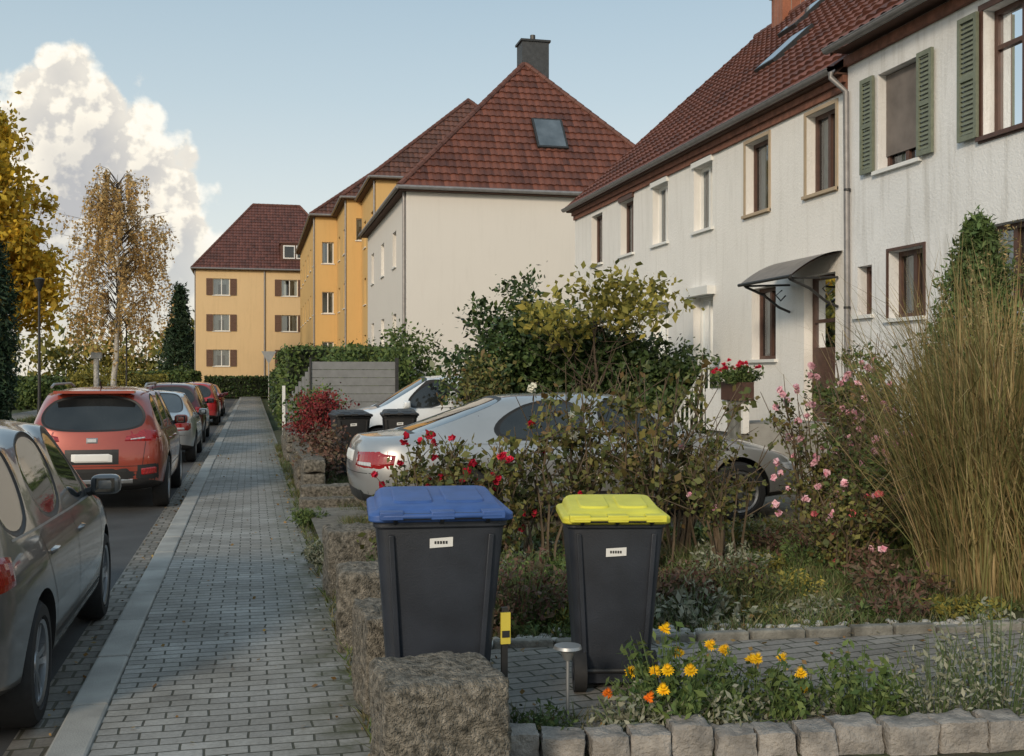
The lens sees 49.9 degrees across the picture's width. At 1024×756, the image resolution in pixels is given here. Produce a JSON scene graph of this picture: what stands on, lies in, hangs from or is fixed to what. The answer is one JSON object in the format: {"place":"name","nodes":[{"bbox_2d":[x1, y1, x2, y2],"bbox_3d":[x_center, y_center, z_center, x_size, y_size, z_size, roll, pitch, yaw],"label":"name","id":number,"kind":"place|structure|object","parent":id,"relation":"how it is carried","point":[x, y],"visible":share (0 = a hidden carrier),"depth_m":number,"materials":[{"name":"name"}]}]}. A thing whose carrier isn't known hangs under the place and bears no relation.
{"place":"outdoors","nodes":[
{"label":"outdoors","id":0,"kind":"place"},
{"bbox_2d":[10,410,36,420],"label":"pavement","id":1,"kind":"structure","parent":0,"point":[15,416],"depth_m":47.26,"materials":[{"name":"concrete"}]},
{"bbox_2d":[0,227,25,420],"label":"cypress tree","id":2,"kind":"object","parent":1,"relation":"on","point":[8,300],"visible":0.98,"depth_m":36.03,"materials":[{"name":"green plant"}]},
{"bbox_2d":[0,399,235,755],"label":"road","id":3,"kind":"structure","parent":0,"point":[132,515],"depth_m":13.04,"materials":[{"name":"grey asphalt"}]},
{"bbox_2d":[0,419,120,728],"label":"parked car","id":4,"kind":"object","parent":3,"relation":"on","point":[55,567],"visible":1,"depth_m":6.02,"materials":[{"name":"grey paint"}]},
{"bbox_2d":[34,379,187,505],"bbox_3d":[-5.939,0.893,16.346,2.070,1.763,4.372,0,0,-13],"label":"parked suv","id":5,"kind":"object","parent":3,"relation":"on","point":[129,436],"visible":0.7,"depth_m":14.47,"materials":[{"name":"red paint"}]},
{"bbox_2d":[3,399,238,755],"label":"gutter strip","id":6,"kind":"object","parent":3,"relation":"on","point":[37,739],"visible":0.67,"depth_m":7.49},
{"bbox_2d":[152,387,207,461],"bbox_3d":[-7.803,0.956,24.229,2.070,1.593,4.660,0,0,-13],"label":"parked car","id":7,"kind":"object","parent":3,"relation":"on","point":[190,430],"visible":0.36,"depth_m":22.92,"materials":[{"name":"silver metal"}]},
{"bbox_2d":[146,379,213,441],"bbox_3d":[-9.444,0.872,30.825,2.070,1.723,4.602,0,0,-13],"label":"parked car","id":8,"kind":"object","parent":3,"relation":"on","point":[193,393],"visible":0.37,"depth_m":29.11,"materials":[{"name":"grey paint"}]},
{"bbox_2d":[1,376,281,430],"bbox_3d":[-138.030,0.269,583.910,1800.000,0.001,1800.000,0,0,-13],"label":"ground","id":9,"kind":"structure","parent":0,"point":[273,422],"depth_m":57.15,"materials":[{"name":"grey"}]},
{"bbox_2d":[0,90,80,338],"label":"autumn maple tree","id":10,"kind":"object","parent":9,"relation":"on","point":[29,260],"visible":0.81,"depth_m":49.81,"materials":[{"name":"yellow plant"}]},
{"bbox_2d":[14,370,66,410],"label":"roadside shrub","id":11,"kind":"object","parent":9,"relation":"on","point":[29,389],"visible":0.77,"depth_m":57.27,"materials":[{"name":"green plant"}]},
{"bbox_2d":[0,310,193,384],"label":"distant trees","id":12,"kind":"object","parent":9,"relation":"on","point":[55,354],"visible":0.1,"depth_m":145.43,"materials":[{"name":"green plant"}]},
{"bbox_2d":[45,397,241,755],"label":"kerb","id":13,"kind":"structure","parent":9,"relation":"on","point":[76,734],"depth_m":6.89,"materials":[{"name":"concrete"}]},
{"bbox_2d":[154,281,193,372],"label":"spruce tree","id":14,"kind":"object","parent":9,"relation":"on","point":[178,346],"visible":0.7,"depth_m":99.12,"materials":[{"name":"green plant"}]},
{"bbox_2d":[203,375,269,397],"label":"clipped hedge","id":15,"kind":"object","parent":9,"relation":"on","point":[244,386],"visible":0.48,"depth_m":86.47,"materials":[{"name":"green plant"}]},
{"bbox_2d":[196,270,299,396],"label":"walls and windows","id":16,"kind":"structure","parent":9,"relation":"on","point":[229,322],"depth_m":89.40,"materials":[{"name":"yellow paint"}]},
{"bbox_2d":[190,203,307,369],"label":"eaves and ridges","id":17,"kind":"object","parent":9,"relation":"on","point":[193,268],"visible":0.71,"depth_m":89.09,"materials":[{"name":"tile"}]},
{"bbox_2d":[194,205,307,268],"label":"roof front","id":18,"kind":"structure","parent":17,"relation":"on","point":[253,236],"depth_m":91.27,"materials":[{"name":"brown tile"}]},
{"bbox_2d":[300,217,336,347],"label":"walls and windows","id":19,"kind":"structure","parent":9,"relation":"on","point":[325,280],"depth_m":66.33,"materials":[{"name":"paint"}]},
{"bbox_2d":[295,171,371,346],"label":"eaves and ridges","id":20,"kind":"object","parent":19,"relation":"attached to","point":[312,215],"visible":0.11,"depth_m":66.19,"materials":[{"name":"tile"}]},
{"bbox_2d":[337,200,361,346],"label":"walls and windows","id":21,"kind":"structure","parent":9,"relation":"on","point":[353,270],"depth_m":59.70,"materials":[{"name":"paint"}]},
{"bbox_2d":[362,180,398,345],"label":"walls and windows","id":22,"kind":"structure","parent":9,"relation":"on","point":[383,189],"depth_m":56.74,"materials":[{"name":"paint"}]},
{"bbox_2d":[354,98,477,214],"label":"eaves and ridges","id":23,"kind":"object","parent":22,"relation":"attached to","point":[369,181],"visible":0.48,"depth_m":54.16,"materials":[{"name":"tile"}]},
{"bbox_2d":[374,102,474,175],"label":"roof front","id":24,"kind":"structure","parent":23,"relation":"on","point":[405,162],"depth_m":54.27,"materials":[{"name":"brown tile"}]},
{"bbox_2d":[368,191,574,375],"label":"walls and windows","id":25,"kind":"structure","parent":9,"relation":"on","point":[460,249],"depth_m":36.49,"materials":[{"name":"beige paint"}]},
{"bbox_2d":[358,62,634,346],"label":"eaves and ridges","id":26,"kind":"object","parent":25,"relation":"on","point":[397,193],"visible":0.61,"depth_m":36.77,"materials":[{"name":"metal"}]},
{"bbox_2d":[404,66,630,191],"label":"roof front","id":27,"kind":"structure","parent":26,"relation":"on","point":[491,143],"depth_m":37.82,"materials":[{"name":"red tile"}]},
{"bbox_2d":[515,35,568,149],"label":"chimney and skylight","id":28,"kind":"object","parent":27,"relation":"on","point":[534,53],"visible":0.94,"depth_m":40.62,"materials":[{"name":"stone"}]},
{"bbox_2d":[571,75,847,421],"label":"walls and windows","id":29,"kind":"structure","parent":9,"relation":"on","point":[713,224],"depth_m":18.17,"materials":[{"name":"white paint"}]},
{"bbox_2d":[561,68,850,372],"bbox_3d":[2.922,-1.304,21.393,0.300,5.888,13.398,0,0,-13],"label":"gutter and downpipe","id":30,"kind":"object","parent":29,"relation":"attached to","point":[808,81],"visible":0.74,"depth_m":15.14,"materials":[{"name":"metal"}]},
{"bbox_2d":[566,0,847,212],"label":"roof structure","id":31,"kind":"object","parent":29,"relation":"on","point":[782,10],"visible":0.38,"depth_m":21.68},
{"bbox_2d":[566,0,877,206],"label":"roof tiles","id":32,"kind":"object","parent":31,"relation":"on","point":[735,85],"visible":0.88,"depth_m":21.92,"materials":[{"name":"red tile"}]},
{"bbox_2d":[754,0,824,72],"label":"skylights","id":33,"kind":"object","parent":31,"relation":"on","point":[788,44],"visible":0.91,"depth_m":21.22,"materials":[{"name":"glass"}]},
{"bbox_2d":[737,251,841,312],"bbox_3d":[3.988,-1.371,15.890,0.825,0.786,1.640,0,0,-13],"label":"door canopy","id":34,"kind":"object","parent":29,"relation":"attached to","point":[782,270],"visible":1,"depth_m":15.66,"materials":[{"name":"grey metal"}]},
{"bbox_2d":[843,0,1023,428],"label":"walls and windows","id":35,"kind":"structure","parent":9,"relation":"on","point":[936,123],"depth_m":13.23,"materials":[{"name":"white paint"}]},
{"bbox_2d":[829,0,905,44],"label":"roof tiles","id":36,"kind":"object","parent":35,"relation":"on","point":[879,8],"visible":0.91,"depth_m":14.39,"materials":[{"name":"red tile"}]},
{"bbox_2d":[821,0,948,55],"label":"gutter","id":37,"kind":"object","parent":35,"relation":"on","point":[924,7],"visible":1,"depth_m":13.77,"materials":[{"name":"metal"}]},
{"bbox_2d":[88,397,370,755],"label":"pavement","id":38,"kind":"structure","parent":0,"point":[239,699],"depth_m":6.91,"materials":[{"name":"concrete"}]},
{"bbox_2d":[48,429,1012,755],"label":"fallen leaves","id":39,"kind":"object","parent":38,"relation":"on","point":[522,691],"visible":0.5,"depth_m":6.81,"materials":[{"name":"brown plant"}]},
{"bbox_2d":[0,0,771,375],"label":"sky","id":40,"kind":"structure","parent":0,"point":[225,107],"materials":[{"name":"blue"}]},
{"bbox_2d":[309,495,826,542],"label":"driveway","id":41,"kind":"structure","parent":0,"point":[319,523],"depth_m":12.50,"materials":[{"name":"grey concrete"}]},
{"bbox_2d":[346,383,799,521],"bbox_3d":[0.732,0.799,12.248,5.091,1.503,2.070,0,0,-15],"label":"parked car","id":42,"kind":"object","parent":41,"relation":"on","point":[483,420],"visible":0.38,"depth_m":11.39,"materials":[{"name":"silver metal"}]},
{"bbox_2d":[273,430,1023,755],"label":"garden soil","id":43,"kind":"structure","parent":0,"point":[278,434],"depth_m":7.32,"materials":[{"name":"brown soil"}]},
{"bbox_2d":[289,441,325,491],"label":"dry stone wall","id":44,"kind":"structure","parent":43,"relation":"on","point":[307,468],"depth_m":14.85,"materials":[{"name":"grey stone"}]},
{"bbox_2d":[279,420,355,482],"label":"shrub","id":45,"kind":"object","parent":43,"relation":"on","point":[327,453],"visible":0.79,"depth_m":15.77,"materials":[{"name":"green plant"}]},
{"bbox_2d":[281,382,359,450],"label":"barberry bush","id":46,"kind":"object","parent":43,"relation":"on","point":[319,414],"visible":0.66,"depth_m":18.28,"materials":[{"name":"red plant"}]},
{"bbox_2d":[273,441,371,747],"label":"verge grass","id":47,"kind":"structure","parent":43,"relation":"on","point":[283,462],"depth_m":9.41,"materials":[{"name":"green plant"}]},
{"bbox_2d":[300,483,353,496],"bbox_3d":[-2.231,1.464,14.014,0.932,0.232,0.335,0,0,-13],"label":"stone step","id":48,"kind":"object","parent":43,"relation":"on","point":[320,490],"visible":0.33,"depth_m":13.85,"materials":[{"name":"grey stone"}]},
{"bbox_2d":[299,496,365,510],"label":"stone block","id":49,"kind":"structure","parent":43,"relation":"on","point":[321,502],"depth_m":13.51,"materials":[{"name":"grey stone"}]},
{"bbox_2d":[282,358,398,440],"bbox_3d":[-4.007,0.578,25.776,2.700,2.100,0.070,0,0,-13],"label":"grey garden fence","id":50,"kind":"object","parent":43,"relation":"on","point":[365,392],"visible":0.4,"depth_m":25.84,"materials":[{"name":"grey wood"}]},
{"bbox_2d":[273,342,408,427],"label":"clipped hedge","id":51,"kind":"object","parent":43,"relation":"on","point":[292,364],"visible":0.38,"depth_m":32.66,"materials":[{"name":"green plant"}]},
{"bbox_2d":[322,522,377,600],"bbox_3d":[-1.196,1.432,8.556,0.534,0.597,0.490,0,0,-13],"label":"stone block","id":52,"kind":"object","parent":43,"relation":"on","point":[341,544],"visible":0.4,"depth_m":8.33,"materials":[{"name":"grey stone"}]},
{"bbox_2d":[328,409,372,477],"bbox_3d":[-2.535,1.027,17.257,0.603,1.050,0.793,0,0,-18],"label":"wheelie bin","id":53,"kind":"object","parent":43,"relation":"on","point":[355,421],"visible":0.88,"depth_m":17.00,"materials":[{"name":"plastic"}]},
{"bbox_2d":[335,560,380,652],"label":"stone wall block","id":54,"kind":"structure","parent":43,"relation":"on","point":[358,579],"depth_m":6.75,"materials":[{"name":"grey stone"}]},
{"bbox_2d":[351,597,384,717],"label":"stone wall block","id":55,"kind":"structure","parent":43,"relation":"on","point":[367,636],"depth_m":5.56,"materials":[{"name":"grey stone"}]},
{"bbox_2d":[315,312,464,389],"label":"laurel bush","id":56,"kind":"object","parent":43,"relation":"on","point":[408,365],"visible":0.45,"depth_m":30.23,"materials":[{"name":"green plant"}]},
{"bbox_2d":[331,375,470,440],"bbox_3d":[-1.353,0.690,20.850,4.308,1.703,2.070,0,0,-13],"label":"parked car","id":57,"kind":"object","parent":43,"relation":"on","point":[419,396],"visible":0.2,"depth_m":20.03,"materials":[{"name":"white paint"}]},
{"bbox_2d":[354,430,513,548],"bbox_3d":[-0.567,0.982,8.385,1.237,1.203,0.842,0,0,-33],"label":"rose bush","id":58,"kind":"object","parent":43,"relation":"on","point":[416,477],"visible":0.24,"depth_m":8.39,"materials":[{"name":"green plant"}]},
{"bbox_2d":[368,651,511,755],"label":"stone block","id":59,"kind":"object","parent":43,"relation":"on","point":[446,703],"visible":1,"depth_m":4.09,"materials":[{"name":"grey stone"}]},
{"bbox_2d":[436,335,520,409],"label":"climbing shrub","id":60,"kind":"object","parent":43,"relation":"on","point":[468,387],"visible":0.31,"depth_m":17.48,"materials":[{"name":"green plant"}]},
{"bbox_2d":[430,420,539,563],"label":"rose bush","id":61,"kind":"object","parent":43,"relation":"on","point":[518,513],"visible":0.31,"depth_m":8.66,"materials":[{"name":"green plant"}]},
{"bbox_2d":[493,542,567,631],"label":"dry perennial","id":62,"kind":"object","parent":43,"relation":"on","point":[522,590],"visible":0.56,"depth_m":6.84,"materials":[{"name":"green plant"}]},
{"bbox_2d":[510,696,578,742],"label":"herb plant","id":63,"kind":"object","parent":43,"relation":"on","point":[548,707],"visible":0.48,"depth_m":4.88,"materials":[{"name":"green plant"}]},
{"bbox_2d":[483,397,611,564],"bbox_3d":[0.297,0.863,9.023,1.003,1.432,0.887,0,0,20],"label":"rose bush","id":64,"kind":"object","parent":43,"relation":"on","point":[532,512],"visible":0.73,"depth_m":8.93,"materials":[{"name":"green plant"}]},
{"bbox_2d":[422,260,720,433],"bbox_3d":[1.152,-0.202,19.500,5.539,3.754,3.000,0,0,3],"label":"laurel bush","id":65,"kind":"object","parent":43,"relation":"on","point":[516,345],"visible":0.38,"depth_m":19.05,"materials":[{"name":"green plant"}]},
{"bbox_2d":[515,362,646,550],"bbox_3d":[0.579,0.725,9.100,0.863,1.707,1.112,0,0,32],"label":"rose bush","id":66,"kind":"object","parent":43,"relation":"on","point":[574,442],"visible":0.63,"depth_m":9.15,"materials":[{"name":"green plant"}]},
{"bbox_2d":[511,258,704,393],"bbox_3d":[1.430,-0.234,18.385,3.136,3.580,2.684,0,0,-13],"label":"fruit tree","id":67,"kind":"object","parent":43,"relation":"on","point":[625,307],"visible":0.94,"depth_m":18.25,"materials":[{"name":"green plant"}]},
{"bbox_2d":[588,679,672,730],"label":"marigold plant","id":68,"kind":"object","parent":43,"relation":"on","point":[637,715],"visible":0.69,"depth_m":4.84,"materials":[{"name":"plant"}]},
{"bbox_2d":[555,368,719,566],"bbox_3d":[1.057,0.749,9.173,1.017,1.659,1.218,0,0,35],"label":"rose bush","id":69,"kind":"object","parent":43,"relation":"on","point":[625,472],"visible":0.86,"depth_m":8.98,"materials":[{"name":"green plant"}]},
{"bbox_2d":[605,621,750,724],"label":"marigold plant","id":70,"kind":"object","parent":43,"relation":"on","point":[668,686],"visible":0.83,"depth_m":4.98,"materials":[{"name":"green plant"}]},
{"bbox_2d":[600,354,759,556],"bbox_3d":[1.496,0.684,9.616,1.336,1.790,0.936,0,0,-35],"label":"rose bush","id":71,"kind":"object","parent":43,"relation":"on","point":[687,532],"visible":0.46,"depth_m":9.59,"materials":[{"name":"green plant"}]},
{"bbox_2d":[656,556,717,603],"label":"dry perennial","id":72,"kind":"object","parent":43,"relation":"on","point":[671,578],"visible":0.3,"depth_m":7.51,"materials":[{"name":"brown plant"}]},
{"bbox_2d":[653,570,761,627],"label":"garden perennial","id":73,"kind":"object","parent":43,"relation":"on","point":[689,608],"visible":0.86,"depth_m":7.05,"materials":[{"name":"green plant"}]},
{"bbox_2d":[509,693,915,739],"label":"border grass","id":74,"kind":"structure","parent":43,"relation":"on","point":[574,716],"depth_m":4.94,"materials":[{"name":"green plant"}]},
{"bbox_2d":[633,427,793,564],"bbox_3d":[1.621,0.993,8.790,0.988,1.176,1.059,0,0,44],"label":"rose bush","id":75,"kind":"object","parent":43,"relation":"on","point":[717,540],"visible":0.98,"depth_m":8.84,"materials":[{"name":"green plant"}]},
{"bbox_2d":[662,675,778,725],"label":"herb plant","id":76,"kind":"object","parent":43,"relation":"on","point":[745,715],"visible":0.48,"depth_m":4.88,"materials":[{"name":"green plant"}]},
{"bbox_2d":[674,551,779,598],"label":"dry perennial","id":77,"kind":"object","parent":43,"relation":"on","point":[735,569],"visible":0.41,"depth_m":7.83,"materials":[{"name":"green plant"}]},
{"bbox_2d":[690,537,773,574],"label":"garden perennial","id":78,"kind":"object","parent":43,"relation":"on","point":[744,556],"visible":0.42,"depth_m":8.64,"materials":[{"name":"green plant"}]},
{"bbox_2d":[721,382,753,441],"bbox_3d":[3.116,0.807,15.227,0.170,1.500,0.700,0,0,-13],"label":"planter box pedestal","id":79,"kind":"object","parent":43,"relation":"on","point":[727,392],"visible":0.36,"depth_m":15.15,"materials":[{"name":"brown wood"}]},
{"bbox_2d":[709,358,764,384],"bbox_3d":[3.124,-0.082,15.225,0.734,0.407,0.675,0,0,-13],"label":"geranium planter","id":80,"kind":"object","parent":79,"relation":"on","point":[739,373],"visible":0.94,"depth_m":15.12,"materials":[{"name":"green plant"}]},
{"bbox_2d":[706,555,798,606],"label":"garden perennial","id":81,"kind":"object","parent":43,"relation":"on","point":[730,589],"visible":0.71,"depth_m":7.54,"materials":[{"name":"green plant"}]},
{"bbox_2d":[691,648,822,721],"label":"marigold plant","id":82,"kind":"object","parent":43,"relation":"on","point":[799,687],"visible":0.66,"depth_m":5.03,"materials":[{"name":"green plant"}]},
{"bbox_2d":[491,618,1023,648],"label":"path edging","id":83,"kind":"object","parent":43,"relation":"on","point":[833,631],"visible":0.3,"depth_m":6.55,"materials":[{"name":"stone"}]},
{"bbox_2d":[509,708,1023,755],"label":"cobblestone border","id":84,"kind":"object","parent":43,"relation":"on","point":[957,730],"visible":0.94,"depth_m":4.68,"materials":[{"name":"stone"}]},
{"bbox_2d":[762,528,861,571],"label":"garden perennial","id":85,"kind":"object","parent":43,"relation":"on","point":[782,547],"visible":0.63,"depth_m":9.06,"materials":[{"name":"green plant"}]},
{"bbox_2d":[760,371,865,535],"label":"rose bush","id":86,"kind":"object","parent":43,"relation":"on","point":[817,468],"visible":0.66,"depth_m":10.51,"materials":[{"name":"green plant"}]},
{"bbox_2d":[772,466,909,574],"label":"rose bush","id":87,"kind":"object","parent":43,"relation":"on","point":[845,541],"visible":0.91,"depth_m":8.67,"materials":[{"name":"green plant"}]},
{"bbox_2d":[802,325,905,485],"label":"rose bush","id":88,"kind":"object","parent":43,"relation":"on","point":[827,390],"visible":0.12,"depth_m":11.35,"materials":[{"name":"green plant"}]},
{"bbox_2d":[800,363,909,527],"bbox_3d":[3.154,0.719,10.107,1.071,1.714,0.830,0,0,-33],"label":"rose bush","id":89,"kind":"object","parent":43,"relation":"on","point":[811,404],"visible":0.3,"depth_m":10.08,"materials":[{"name":"green plant"}]},
{"bbox_2d":[810,639,923,718],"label":"herb plant","id":90,"kind":"object","parent":43,"relation":"on","point":[850,700],"visible":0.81,"depth_m":5.00,"materials":[{"name":"green plant"}]},
{"bbox_2d":[810,416,923,567],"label":"rose bush","id":91,"kind":"object","parent":43,"relation":"on","point":[853,473],"visible":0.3,"depth_m":9.21,"materials":[{"name":"green plant"}]},
{"bbox_2d":[838,539,897,577],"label":"garden perennial","id":92,"kind":"object","parent":43,"relation":"on","point":[869,557],"visible":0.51,"depth_m":8.38,"materials":[{"name":"green plant"}]},
{"bbox_2d":[717,219,1023,605],"bbox_3d":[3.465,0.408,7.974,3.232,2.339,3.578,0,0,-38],"label":"ornamental grass","id":93,"kind":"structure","parent":43,"relation":"on","point":[952,543],"depth_m":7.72,"materials":[{"name":"plant"}]},
{"bbox_2d":[831,578,939,623],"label":"garden perennial","id":94,"kind":"object","parent":43,"relation":"on","point":[878,602],"visible":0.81,"depth_m":7.20,"materials":[{"name":"green plant"}]},
{"bbox_2d":[843,555,971,600],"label":"garden perennial","id":95,"kind":"object","parent":43,"relation":"on","point":[871,572],"visible":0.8,"depth_m":7.86,"materials":[{"name":"green plant"}]},
{"bbox_2d":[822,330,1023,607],"bbox_3d":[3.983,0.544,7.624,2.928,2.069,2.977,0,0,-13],"label":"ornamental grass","id":96,"kind":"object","parent":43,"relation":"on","point":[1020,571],"depth_m":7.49,"materials":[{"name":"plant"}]},
{"bbox_2d":[876,625,1010,715],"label":"herb plant","id":97,"kind":"object","parent":43,"relation":"on","point":[945,691],"visible":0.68,"depth_m":4.97,"materials":[{"name":"green plant"}]},
{"bbox_2d":[891,202,1023,536],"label":"dwarf spruce tree","id":98,"kind":"object","parent":43,"relation":"on","point":[975,227],"visible":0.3,"depth_m":10.99,"materials":[{"name":"green plant"}]},
{"bbox_2d":[904,593,1015,619],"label":"garden perennial","id":99,"kind":"object","parent":43,"relation":"on","point":[941,606],"visible":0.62,"depth_m":7.37,"materials":[{"name":"green plant"}]},
{"bbox_2d":[932,590,1023,715],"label":"herb plant","id":100,"kind":"object","parent":43,"relation":"on","point":[997,640],"visible":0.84,"depth_m":5.07,"materials":[{"name":"green plant"}]},
{"bbox_2d":[490,630,1023,735],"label":"garden path","id":101,"kind":"structure","parent":0,"point":[531,670],"depth_m":5.99,"materials":[{"name":"grey stone"}]},
{"bbox_2d":[366,485,512,660],"bbox_3d":[-0.344,1.041,5.013,0.624,1.050,0.751,0,0,-8],"label":"wheelie bin","id":102,"kind":"object","parent":101,"relation":"on","point":[438,550],"visible":0.85,"depth_m":4.78,"materials":[{"name":"plastic"}]},
{"bbox_2d":[556,494,669,691],"bbox_3d":[0.504,1.081,5.584,0.530,0.938,0.624,0,0,-1],"label":"wheelie bin","id":103,"kind":"object","parent":101,"relation":"on","point":[612,544],"visible":0.97,"depth_m":5.41,"materials":[{"name":"plastic"}]},
{"bbox_2d":[492,513,1023,638],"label":"lawn grass","id":104,"kind":"structure","parent":0,"point":[833,591],"depth_m":7.57,"materials":[{"name":"green plant"}]},
{"bbox_2d":[706,389,837,491],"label":"entrance steps","id":105,"kind":"structure","parent":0,"point":[766,435],"depth_m":15.20,"materials":[{"name":"concrete"}]},
{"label":"grass verge","id":106,"kind":"object","parent":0,"visible":0},
{"bbox_2d":[44,165,178,385],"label":"birch tree","id":107,"kind":"object","parent":106,"relation":"on","point":[125,270],"visible":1,"depth_m":68.54,"materials":[{"name":"yellow plant"}]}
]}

